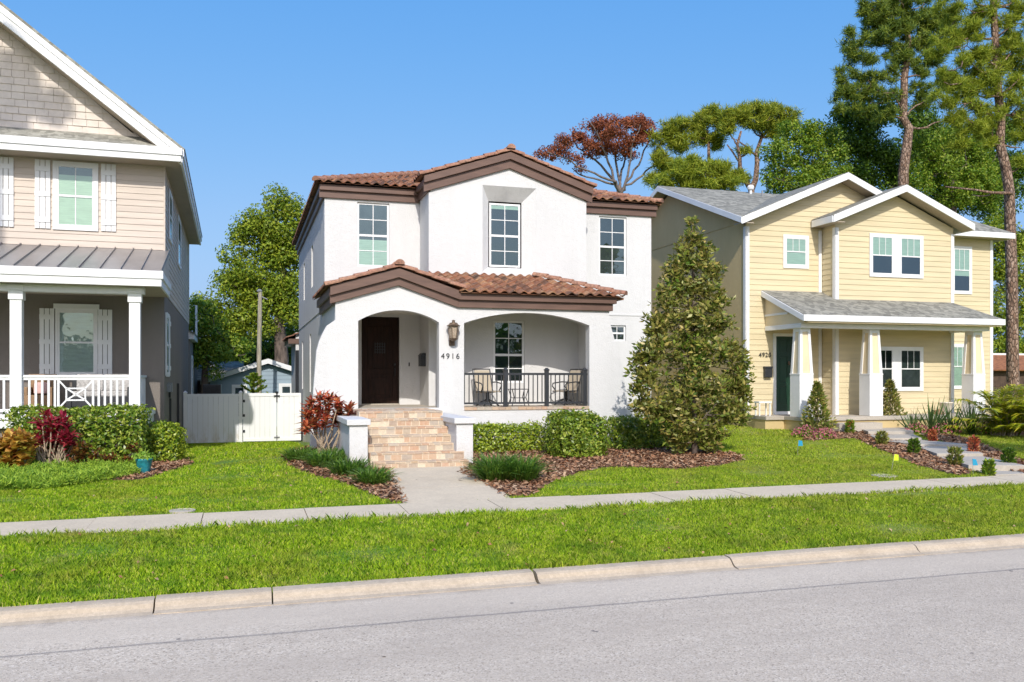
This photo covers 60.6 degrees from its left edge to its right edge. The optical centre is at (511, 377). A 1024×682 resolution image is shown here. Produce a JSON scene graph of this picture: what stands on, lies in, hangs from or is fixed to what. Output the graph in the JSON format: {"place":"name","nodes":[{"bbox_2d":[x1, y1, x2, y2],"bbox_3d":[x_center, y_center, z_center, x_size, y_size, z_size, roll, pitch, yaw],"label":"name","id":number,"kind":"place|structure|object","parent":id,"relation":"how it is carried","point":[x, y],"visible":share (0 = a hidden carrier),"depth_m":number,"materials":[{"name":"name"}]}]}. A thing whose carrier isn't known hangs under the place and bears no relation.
{"place":"outdoors","nodes":[
{"label":"outdoors","id":0,"kind":"place"},
{"bbox_2d":[203,384,220,393],"bbox_3d":[-12.268,1.417,35.881,0.787,2.265,0.900,0,0,-17],"label":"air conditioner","id":1,"kind":"object","parent":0,"point":[211,388],"visible":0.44,"depth_m":35.51,"materials":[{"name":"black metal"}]},
{"bbox_2d":[209,358,290,426],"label":"gabled house","id":2,"kind":"structure","parent":0,"point":[276,377],"depth_m":44.34,"materials":[{"name":"blue"}]},
{"bbox_2d":[232,385,246,419],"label":"window","id":3,"kind":"structure","parent":2,"relation":"in","point":[235,388],"depth_m":44.18,"materials":[{"name":"white paint"}]},
{"bbox_2d":[279,383,290,392],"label":"window","id":4,"kind":"structure","parent":2,"relation":"in","point":[283,387],"depth_m":44.83,"materials":[{"name":"white paint"}]},
{"bbox_2d":[0,547,1023,681],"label":"road","id":5,"kind":"structure","parent":0,"point":[952,617],"depth_m":8.08,"materials":[{"name":"asphalt"}]},
{"bbox_2d":[0,474,1023,537],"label":"sidewalk","id":6,"kind":"structure","parent":0,"point":[137,523],"depth_m":14.23,"materials":[{"name":"concrete"}]},
{"bbox_2d":[0,413,1023,606],"bbox_3d":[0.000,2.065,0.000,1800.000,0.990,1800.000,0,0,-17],"label":"ground","id":7,"kind":"structure","parent":0,"point":[548,490],"depth_m":13.16,"materials":[{"name":"plant"}]},
{"bbox_2d":[0,2,201,454],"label":"house","id":8,"kind":"structure","parent":7,"relation":"on","point":[100,229],"depth_m":23.11,"materials":[{"name":"beige paint"}]},
{"bbox_2d":[24,374,56,406],"bbox_3d":[-11.943,0.360,22.219,0.650,0.900,0.680,0,0,-17],"label":"porch chair","id":9,"kind":"object","parent":8,"relation":"on","point":[39,393],"visible":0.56,"depth_m":22.15,"materials":[{"name":"wood"}]},
{"bbox_2d":[53,160,97,230],"bbox_3d":[-11.581,-4.810,23.267,1.095,1.810,0.030,0,0,-18],"label":"window","id":10,"kind":"structure","parent":8,"relation":"in","point":[75,184],"depth_m":23.26,"materials":[{"name":"glass"}]},
{"bbox_2d":[53,303,98,374],"bbox_3d":[-11.561,-0.995,23.275,1.100,1.910,0.055,0,0,-18],"label":"window","id":11,"kind":"structure","parent":8,"relation":"in","point":[76,325],"depth_m":23.29,"materials":[{"name":"glass"}]},
{"bbox_2d":[66,374,128,407],"bbox_3d":[-10.572,0.385,22.607,1.540,0.950,0.820,0,0,-17],"label":"porch sofa","id":12,"kind":"object","parent":8,"relation":"on","point":[79,384],"visible":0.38,"depth_m":22.41,"materials":[{"name":"white fabric"}]},
{"bbox_2d":[166,312,169,376],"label":"window","id":13,"kind":"structure","parent":8,"relation":"in","point":[168,315],"depth_m":25.33,"materials":[{"name":"white paint"}]},
{"bbox_2d":[169,189,172,245],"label":"window","id":14,"kind":"structure","parent":8,"relation":"in","point":[170,195],"depth_m":25.96,"materials":[{"name":"white paint"}]},
{"bbox_2d":[178,214,180,270],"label":"window","id":15,"kind":"structure","parent":8,"relation":"in","point":[179,221],"depth_m":30.54,"materials":[{"name":"glass"}]},
{"bbox_2d":[191,355,192,398],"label":"window","id":16,"kind":"structure","parent":8,"relation":"in","point":[191,355],"depth_m":40.13,"materials":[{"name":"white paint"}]},
{"bbox_2d":[104,459,191,480],"bbox_3d":[-8.281,2.051,19.858,2.040,0.175,5.760,0,0,-17],"label":"mulch bed","id":17,"kind":"object","parent":7,"relation":"on","point":[163,470],"visible":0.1,"depth_m":18.09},
{"bbox_2d":[131,448,155,472],"bbox_3d":[-7.661,1.736,18.288,0.503,0.558,0.465,0,0,-17],"label":"flower pot","id":18,"kind":"object","parent":17,"relation":"on","point":[143,459],"visible":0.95,"depth_m":18.17,"materials":[{"name":"teal ceramic"}]},
{"bbox_2d":[145,419,189,460],"bbox_3d":[-8.415,1.540,21.208,1.184,1.082,1.015,0,0,-17],"label":"round shrub","id":19,"kind":"object","parent":17,"relation":"on","point":[168,443],"visible":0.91,"depth_m":21.00,"materials":[{"name":"green plant"}]},
{"bbox_2d":[169,508,195,513],"bbox_3d":[-5.179,2.104,13.778,0.400,0.055,0.394,0,0,-17],"label":"meter lid","id":20,"kind":"object","parent":7,"relation":"on","point":[184,510],"visible":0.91,"depth_m":13.70,"materials":[{"name":"concrete"}]},
{"bbox_2d":[183,391,241,442],"bbox_3d":[-11.294,1.560,33.146,2.140,2.120,0.160,0,0,-17],"label":"vinyl fence","id":21,"kind":"object","parent":7,"relation":"on","point":[207,418],"visible":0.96,"depth_m":33.12,"materials":[{"name":"plastic"}]},
{"bbox_2d":[242,391,300,440],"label":"vinyl gate","id":22,"kind":"structure","parent":21,"relation":"attached to","point":[270,416],"depth_m":33.75,"materials":[{"name":"white plastic"}]},
{"bbox_2d":[197,361,243,393],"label":"garage","id":23,"kind":"structure","parent":7,"relation":"on","point":[231,365],"depth_m":49.07,"materials":[{"name":"blue paint"}]},
{"bbox_2d":[189,294,256,393],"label":"bushy tree","id":24,"kind":"object","parent":7,"relation":"on","point":[227,348],"visible":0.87,"depth_m":42.35,"materials":[{"name":"green plant"}]},
{"bbox_2d":[189,181,305,369],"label":"oak tree","id":25,"kind":"object","parent":7,"relation":"on","point":[275,251],"visible":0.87,"depth_m":47.59,"materials":[{"name":"green plant"}]},
{"bbox_2d":[240,372,267,395],"bbox_3d":[-10.735,1.178,36.464,1.230,2.865,1.230,0,0,-17],"label":"norfolk pine","id":26,"kind":"object","parent":7,"relation":"on","point":[253,377],"visible":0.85,"depth_m":36.32,"materials":[{"name":"green plant"}]},
{"bbox_2d":[211,316,298,370],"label":"oak tree","id":27,"kind":"object","parent":7,"relation":"on","point":[269,352],"visible":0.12,"depth_m":53.34,"materials":[{"name":"green plant"}]},
{"bbox_2d":[257,289,267,392],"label":"utility pole","id":28,"kind":"object","parent":7,"relation":"on","point":[259,340],"visible":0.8,"depth_m":40.29,"materials":[{"name":"grey wood"}]},
{"bbox_2d":[286,458,401,503],"bbox_3d":[-3.780,1.963,18.947,2.160,0.415,9.480,0,0,-17],"label":"mulch bed","id":29,"kind":"object","parent":7,"relation":"on","point":[327,476],"visible":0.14,"depth_m":16.89,"materials":[{"name":"wood"}]},
{"bbox_2d":[274,446,323,460],"bbox_3d":[-4.855,1.718,19.979,1.347,0.399,1.338,0,0,-17],"label":"liriope","id":30,"kind":"object","parent":29,"relation":"on","point":[289,453],"visible":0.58,"depth_m":19.79,"materials":[{"name":"green plant"}]},
{"bbox_2d":[291,448,348,466],"bbox_3d":[-4.071,1.735,19.040,1.481,0.473,1.503,0,0,-42],"label":"liriope","id":31,"kind":"object","parent":29,"relation":"on","point":[313,459],"visible":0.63,"depth_m":18.86,"materials":[{"name":"green plant"}]},
{"bbox_2d":[296,388,357,452],"bbox_3d":[-4.391,1.061,20.830,1.648,1.660,1.096,0,0,-17],"label":"ti plant","id":32,"kind":"object","parent":29,"relation":"on","point":[322,413],"visible":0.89,"depth_m":20.72,"materials":[{"name":"red plant"}]},
{"bbox_2d":[318,445,345,455],"bbox_3d":[-3.943,1.763,19.809,1.265,0.450,1.243,0,0,40],"label":"liriope","id":33,"kind":"object","parent":29,"relation":"on","point":[341,451],"visible":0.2,"depth_m":19.71,"materials":[{"name":"green plant"}]},
{"bbox_2d":[318,455,378,475],"bbox_3d":[-3.331,1.806,17.837,1.452,0.449,1.532,0,0,-37],"label":"liriope","id":34,"kind":"object","parent":29,"relation":"on","point":[339,467],"visible":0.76,"depth_m":17.62,"materials":[{"name":"green plant"}]},
{"bbox_2d":[344,464,403,484],"bbox_3d":[-2.569,1.846,16.669,1.279,0.440,1.346,0,0,33],"label":"liriope","id":35,"kind":"object","parent":29,"relation":"on","point":[371,476],"visible":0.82,"depth_m":16.50,"materials":[{"name":"green plant"}]},
{"bbox_2d":[385,466,509,502],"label":"front path","id":36,"kind":"structure","parent":7,"relation":"on","point":[435,484],"depth_m":16.32,"materials":[{"name":"concrete"}]},
{"bbox_2d":[282,144,663,467],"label":"stucco house","id":37,"kind":"structure","parent":7,"relation":"on","point":[423,294],"depth_m":25.16,"materials":[{"name":"white paint"}]},
{"bbox_2d":[357,202,388,266],"bbox_3d":[-4.039,-4.140,25.495,0.921,1.852,0.026,0,0,-17],"label":"window","id":38,"kind":"structure","parent":37,"relation":"in","point":[372,218],"depth_m":25.50,"materials":[{"name":"glass"}]},
{"bbox_2d":[362,317,398,403],"bbox_3d":[-3.852,-0.483,25.595,1.096,2.561,0.154,0,0,-17],"label":"door","id":39,"kind":"structure","parent":37,"relation":"in","point":[380,335],"depth_m":25.59,"materials":[{"name":"brown wood"}]},
{"bbox_2d":[472,369,500,406],"bbox_3d":[-0.708,0.274,24.377,0.656,1.050,0.694,0,0,-29],"label":"patio chair","id":40,"kind":"object","parent":37,"relation":"on","point":[485,381],"visible":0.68,"depth_m":24.53,"materials":[{"name":"fabric"}]},
{"bbox_2d":[489,203,519,267],"bbox_3d":[-0.211,-4.125,25.473,0.934,1.842,0.026,0,0,-17],"label":"window","id":41,"kind":"structure","parent":37,"relation":"in","point":[504,219],"depth_m":25.47,"materials":[{"name":"glass"}]},
{"bbox_2d":[493,321,523,382],"bbox_3d":[-0.099,-0.740,25.325,0.932,1.792,0.026,0,0,-17],"label":"window","id":42,"kind":"structure","parent":37,"relation":"in","point":[508,336],"depth_m":25.33,"materials":[{"name":"glass"}]},
{"bbox_2d":[508,389,528,405],"bbox_3d":[0.178,0.557,24.419,0.525,0.485,0.425,0,0,-17],"label":"patio table","id":43,"kind":"object","parent":37,"relation":"on","point":[518,397],"visible":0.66,"depth_m":24.31,"materials":[{"name":"black metal"}]},
{"bbox_2d":[552,369,581,405],"bbox_3d":[1.596,0.274,25.137,0.694,1.050,0.656,0,0,-35],"label":"patio chair","id":44,"kind":"object","parent":37,"relation":"on","point":[574,381],"visible":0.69,"depth_m":25.16,"materials":[{"name":"fabric"}]},
{"bbox_2d":[599,216,625,275],"bbox_3d":[3.161,-4.140,27.697,0.932,1.852,0.026,0,0,-17],"label":"window","id":45,"kind":"structure","parent":37,"relation":"in","point":[612,230],"depth_m":27.71,"materials":[{"name":"glass"}]},
{"bbox_2d":[611,325,624,340],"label":"window","id":46,"kind":"structure","parent":37,"relation":"in","point":[618,331],"depth_m":27.77,"materials":[{"name":"white paint"}]},
{"bbox_2d":[0,431,1014,587],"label":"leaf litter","id":47,"kind":"object","parent":7,"relation":"on","point":[528,534],"visible":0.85,"depth_m":12.44,"materials":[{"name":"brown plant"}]},
{"bbox_2d":[0,534,1023,625],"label":"kerb","id":48,"kind":"structure","parent":7,"relation":"on","point":[141,606],"depth_m":9.90,"materials":[{"name":"concrete"}]},
{"bbox_2d":[532,112,660,192],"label":"tree","id":49,"kind":"object","parent":7,"relation":"on","point":[612,131],"visible":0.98,"depth_m":60.12,"materials":[{"name":"red plant"}]},
{"bbox_2d":[464,444,742,496],"bbox_3d":[2.083,1.944,20.441,7.320,0.416,8.640,0,0,-17],"label":"mulch bed","id":50,"kind":"object","parent":7,"relation":"on","point":[569,473],"visible":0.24,"depth_m":19.55,"materials":[{"name":"wood"}]},
{"bbox_2d":[458,449,531,480],"bbox_3d":[-0.259,1.739,17.242,1.896,0.643,1.864,0,0,9],"label":"liriope","id":51,"kind":"object","parent":50,"relation":"on","point":[483,466],"visible":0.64,"depth_m":16.97,"materials":[{"name":"green plant"}]},
{"bbox_2d":[473,419,546,452],"bbox_3d":[-0.116,1.478,21.935,2.229,0.840,1.252,0,0,-17],"label":"hedge","id":52,"kind":"object","parent":50,"relation":"on","point":[503,431],"visible":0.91,"depth_m":21.65,"materials":[{"name":"green plant"}]},
{"bbox_2d":[482,453,560,480],"bbox_3d":[0.119,1.758,17.231,1.840,0.606,1.756,0,0,35],"label":"liriope","id":53,"kind":"object","parent":50,"relation":"on","point":[534,468],"visible":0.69,"depth_m":16.95,"materials":[{"name":"green plant"}]},
{"bbox_2d":[541,407,610,457],"bbox_3d":[1.524,1.324,21.134,1.658,1.231,1.572,0,0,-17],"label":"boxy shrub","id":54,"kind":"object","parent":50,"relation":"on","point":[572,432],"visible":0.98,"depth_m":20.77,"materials":[{"name":"green plant"}]},
{"bbox_2d":[604,414,670,448],"bbox_3d":[3.184,1.387,22.689,1.977,0.983,1.096,0,0,-17],"label":"shaded shrub","id":55,"kind":"object","parent":50,"relation":"on","point":[631,431],"visible":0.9,"depth_m":22.41,"materials":[{"name":"green plant"}]},
{"bbox_2d":[623,215,757,454],"bbox_3d":[4.356,-0.977,21.433,3.515,5.975,2.041,0,0,-17],"label":"magnolia tree","id":56,"kind":"object","parent":50,"relation":"on","point":[694,430],"visible":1,"depth_m":21.18,"materials":[{"name":"green plant"}]},
{"bbox_2d":[640,100,737,187],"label":"pine tree","id":57,"kind":"object","parent":7,"relation":"on","point":[679,128],"visible":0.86,"depth_m":59.58,"materials":[{"name":"green plant"}]},
{"bbox_2d":[649,148,752,190],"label":"pine tree","id":58,"kind":"object","parent":7,"relation":"on","point":[691,170],"visible":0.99,"depth_m":53.07,"materials":[{"name":"green plant"}]},
{"bbox_2d":[715,96,803,192],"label":"pine tree","id":59,"kind":"object","parent":7,"relation":"on","point":[761,117],"visible":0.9,"depth_m":58.97,"materials":[{"name":"green plant"}]},
{"bbox_2d":[756,117,852,193],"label":"leafy tree","id":60,"kind":"object","parent":7,"relation":"on","point":[807,136],"visible":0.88,"depth_m":53.06,"materials":[{"name":"green plant"}]},
{"bbox_2d":[648,172,1014,431],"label":"house","id":61,"kind":"structure","parent":7,"relation":"on","point":[852,292],"depth_m":29.63,"materials":[{"name":"beige paint"}]},
{"bbox_2d":[754,401,771,415],"bbox_3d":[8.093,1.005,28.303,0.460,0.470,0.300,0,0,-17],"label":"stool","id":62,"kind":"object","parent":61,"relation":"on","point":[765,402],"visible":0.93,"depth_m":28.24,"materials":[{"name":"white paint"}]},
{"bbox_2d":[773,333,792,414],"bbox_3d":[9.292,-0.120,29.447,1.150,2.720,0.113,0,0,-17],"label":"door","id":63,"kind":"structure","parent":61,"relation":"in","point":[782,342],"depth_m":29.39,"materials":[{"name":"green paint"}]},
{"bbox_2d":[783,234,808,268],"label":"window","id":64,"kind":"structure","parent":61,"relation":"in","point":[795,247],"depth_m":29.56,"materials":[{"name":"glass"}]},
{"bbox_2d":[869,233,894,276],"bbox_3d":[12.564,-4.145,29.740,1.040,1.470,0.030,0,0,-17],"label":"window","id":65,"kind":"structure","parent":61,"relation":"in","point":[881,246],"depth_m":29.74,"materials":[{"name":"white paint"}]},
{"bbox_2d":[881,346,894,390],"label":"window","id":66,"kind":"structure","parent":61,"relation":"in","point":[887,353],"depth_m":29.81,"materials":[{"name":"white paint"}]},
{"bbox_2d":[899,235,923,278],"bbox_3d":[13.683,-4.145,30.082,1.040,1.470,0.030,0,0,-17],"label":"window","id":67,"kind":"structure","parent":61,"relation":"in","point":[911,247],"depth_m":30.10,"materials":[{"name":"white paint"}]},
{"bbox_2d":[899,347,923,390],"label":"window","id":68,"kind":"structure","parent":61,"relation":"in","point":[911,359],"depth_m":30.10,"materials":[{"name":"white paint"}]},
{"bbox_2d":[939,402,952,413],"bbox_3d":[14.756,1.040,29.817,0.460,0.400,0.460,0,0,-17],"label":"planter","id":69,"kind":"object","parent":61,"relation":"on","point":[949,406],"visible":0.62,"depth_m":29.66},
{"bbox_2d":[954,344,963,388],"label":"window","id":70,"kind":"structure","parent":61,"relation":"in","point":[958,348],"depth_m":35.27,"materials":[{"name":"glass"}]},
{"bbox_2d":[954,246,971,293],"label":"window","id":71,"kind":"structure","parent":61,"relation":"in","point":[962,254],"depth_m":35.33,"materials":[{"name":"glass"}]},
{"bbox_2d":[806,432,970,474],"bbox_3d":[10.557,1.845,24.174,6.120,0.517,10.920,0,0,-17],"label":"mulch bed","id":72,"kind":"object","parent":7,"relation":"on","point":[927,465],"visible":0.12,"depth_m":20.79,"materials":[{"name":"wood"}]},
{"bbox_2d":[99,430,1023,501],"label":"bark mulch","id":73,"kind":"object","parent":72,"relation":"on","point":[696,458],"visible":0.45,"depth_m":20.05,"materials":[{"name":"wood"}]},
{"bbox_2d":[791,424,816,437],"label":"bedding plant","id":74,"kind":"object","parent":72,"relation":"on","point":[801,433],"visible":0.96,"depth_m":25.70,"materials":[{"name":"pink plant"}]},
{"bbox_2d":[799,380,838,433],"bbox_3d":[9.265,0.910,26.589,1.224,1.706,1.188,0,0,-17],"label":"magnolia shrub","id":75,"kind":"object","parent":72,"relation":"on","point":[817,392],"visible":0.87,"depth_m":26.45,"materials":[{"name":"green plant"}]},
{"bbox_2d":[812,427,836,437],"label":"bedding plant","id":76,"kind":"object","parent":72,"relation":"on","point":[825,432],"visible":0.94,"depth_m":25.34,"materials":[{"name":"pink plant"}]},
{"bbox_2d":[844,419,855,432],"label":"shrub","id":77,"kind":"object","parent":72,"relation":"on","point":[849,423],"visible":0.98,"depth_m":26.77,"materials":[{"name":"green plant"}]},
{"bbox_2d":[875,429,889,444],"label":"shrub","id":78,"kind":"object","parent":72,"relation":"on","point":[881,436],"visible":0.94,"depth_m":23.63,"materials":[{"name":"green plant"}]},
{"bbox_2d":[906,437,921,452],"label":"shrub","id":79,"kind":"object","parent":72,"relation":"on","point":[913,446],"visible":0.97,"depth_m":21.68,"materials":[{"name":"green plant"}]},
{"bbox_2d":[945,444,964,465],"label":"shrub","id":80,"kind":"object","parent":72,"relation":"on","point":[958,457],"visible":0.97,"depth_m":19.47,"materials":[{"name":"green plant"}]},
{"bbox_2d":[827,0,960,185],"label":"pine tree","id":81,"kind":"object","parent":7,"relation":"on","point":[885,23],"visible":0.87,"depth_m":52.63,"materials":[{"name":"green plant"}]},
{"bbox_2d":[883,378,907,424],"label":"magnolia shrub","id":82,"kind":"object","parent":7,"relation":"on","point":[890,386],"visible":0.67,"depth_m":28.73,"materials":[{"name":"green plant"}]},
{"bbox_2d":[895,408,925,432],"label":"sword leaf plant","id":83,"kind":"object","parent":7,"relation":"on","point":[914,421],"visible":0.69,"depth_m":27.29,"materials":[{"name":"plant"}]},
{"bbox_2d":[904,422,927,433],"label":"bedding plant","id":84,"kind":"object","parent":7,"relation":"on","point":[918,429],"visible":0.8,"depth_m":27.06,"materials":[{"name":"pink plant"}]},
{"bbox_2d":[825,92,1023,220],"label":"oak tree","id":85,"kind":"object","parent":7,"relation":"on","point":[866,145],"visible":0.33,"depth_m":59.65,"materials":[{"name":"green plant"}]},
{"bbox_2d":[927,428,938,440],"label":"shrub","id":86,"kind":"object","parent":7,"relation":"on","point":[932,435],"visible":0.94,"depth_m":24.37,"materials":[{"name":"red plant"}]},
{"bbox_2d":[911,396,965,430],"bbox_3d":[13.032,1.170,27.204,1.638,1.395,1.568,0,0,-17],"label":"sword leaf plant","id":87,"kind":"object","parent":7,"relation":"on","point":[931,422],"visible":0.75,"depth_m":27.00,"materials":[{"name":"plant"}]},
{"bbox_2d":[862,427,1023,475],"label":"stepped walk","id":88,"kind":"structure","parent":7,"relation":"on","point":[902,434],"depth_m":21.85,"materials":[{"name":"concrete"}]},
{"bbox_2d":[930,399,972,433],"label":"sword leaf plant","id":89,"kind":"object","parent":7,"relation":"on","point":[950,420],"visible":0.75,"depth_m":26.96,"materials":[{"name":"plant"}]},
{"bbox_2d":[894,123,1016,225],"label":"leafy tree","id":90,"kind":"object","parent":7,"relation":"on","point":[979,173],"visible":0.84,"depth_m":57.67,"materials":[{"name":"green plant"}]},
{"bbox_2d":[946,395,990,434],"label":"sword leaf plant","id":91,"kind":"object","parent":7,"relation":"on","point":[973,417],"visible":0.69,"depth_m":26.85,"materials":[{"name":"plant"}]},
{"bbox_2d":[922,0,1023,399],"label":"pine tree","id":92,"kind":"object","parent":7,"relation":"on","point":[988,83],"visible":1,"depth_m":41.15,"materials":[{"name":"green plant"}]},
{"bbox_2d":[966,434,980,451],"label":"shrub","id":93,"kind":"object","parent":7,"relation":"on","point":[973,442],"visible":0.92,"depth_m":21.63,"materials":[{"name":"red plant"}]},
{"bbox_2d":[924,434,1023,472],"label":"mulch bed","id":94,"kind":"object","parent":7,"relation":"on","point":[1020,462],"visible":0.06,"depth_m":22.71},
{"bbox_2d":[933,423,962,433],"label":"bedding plant","id":95,"kind":"object","parent":94,"relation":"on","point":[944,429],"visible":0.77,"depth_m":26.87,"materials":[{"name":"pink plant"}]},
{"bbox_2d":[1000,447,1017,462],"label":"shrub","id":96,"kind":"object","parent":94,"relation":"on","point":[1008,455],"visible":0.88,"depth_m":19.52,"materials":[{"name":"green plant"}]},
{"bbox_2d":[937,384,1023,436],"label":"palm clump","id":97,"kind":"object","parent":7,"relation":"on","point":[1006,417],"visible":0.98,"depth_m":26.23,"materials":[{"name":"plant"}]},
{"bbox_2d":[975,422,992,434],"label":"bedding plant","id":98,"kind":"object","parent":7,"relation":"on","point":[978,432],"visible":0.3,"depth_m":26.90,"materials":[{"name":"green plant"}]},
{"bbox_2d":[980,458,996,473],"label":"shrub","id":99,"kind":"object","parent":7,"relation":"on","point":[987,468],"visible":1,"depth_m":18.21,"materials":[{"name":"green plant"}]},
{"bbox_2d":[984,213,1023,352],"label":"oak tree","id":100,"kind":"object","parent":7,"relation":"on","point":[999,277],"visible":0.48,"depth_m":55.15,"materials":[{"name":"green plant"}]},
{"bbox_2d":[993,353,1023,382],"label":"shed","id":101,"kind":"structure","parent":7,"relation":"on","point":[999,367],"depth_m":47.43,"materials":[{"name":"red brick"}]},
{"bbox_2d":[993,382,1023,405],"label":"board fence","id":102,"kind":"object","parent":7,"relation":"on","point":[997,385],"visible":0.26,"depth_m":41.58,"materials":[{"name":"brown wood"}]},
{"bbox_2d":[0,0,1023,350],"label":"sky","id":103,"kind":"structure","parent":0,"point":[255,94],"materials":[{"name":"blue"}]},
{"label":"mulch bed","id":104,"kind":"structure","parent":0,"visible":0},
{"bbox_2d":[0,427,41,466],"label":"croton","id":105,"kind":"object","parent":104,"relation":"on","point":[18,448],"visible":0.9,"depth_m":18.14,"materials":[{"name":"orange plant"}]},
{"bbox_2d":[26,407,81,463],"bbox_3d":[-9.910,1.351,18.948,1.317,1.448,1.065,0,0,-17],"label":"ti plant","id":106,"kind":"object","parent":104,"relation":"on","point":[53,435],"visible":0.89,"depth_m":18.87,"materials":[{"name":"red plant"}]},
{"bbox_2d":[0,455,140,491],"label":"juniper","id":107,"kind":"object","parent":104,"relation":"on","point":[47,474],"visible":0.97,"depth_m":17.09,"materials":[{"name":"green plant"}]},
{"bbox_2d":[0,402,155,461],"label":"clipped hedge","id":108,"kind":"object","parent":104,"relation":"on","point":[123,429],"visible":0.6,"depth_m":19.67,"materials":[{"name":"green plant"}]},
{"bbox_2d":[69,440,140,463],"bbox_3d":[-8.799,1.703,18.980,1.479,0.701,0.617,0,0,-17],"label":"croton","id":109,"kind":"object","parent":104,"relation":"on","point":[78,451],"visible":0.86,"depth_m":18.89,"materials":[{"name":"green plant"}]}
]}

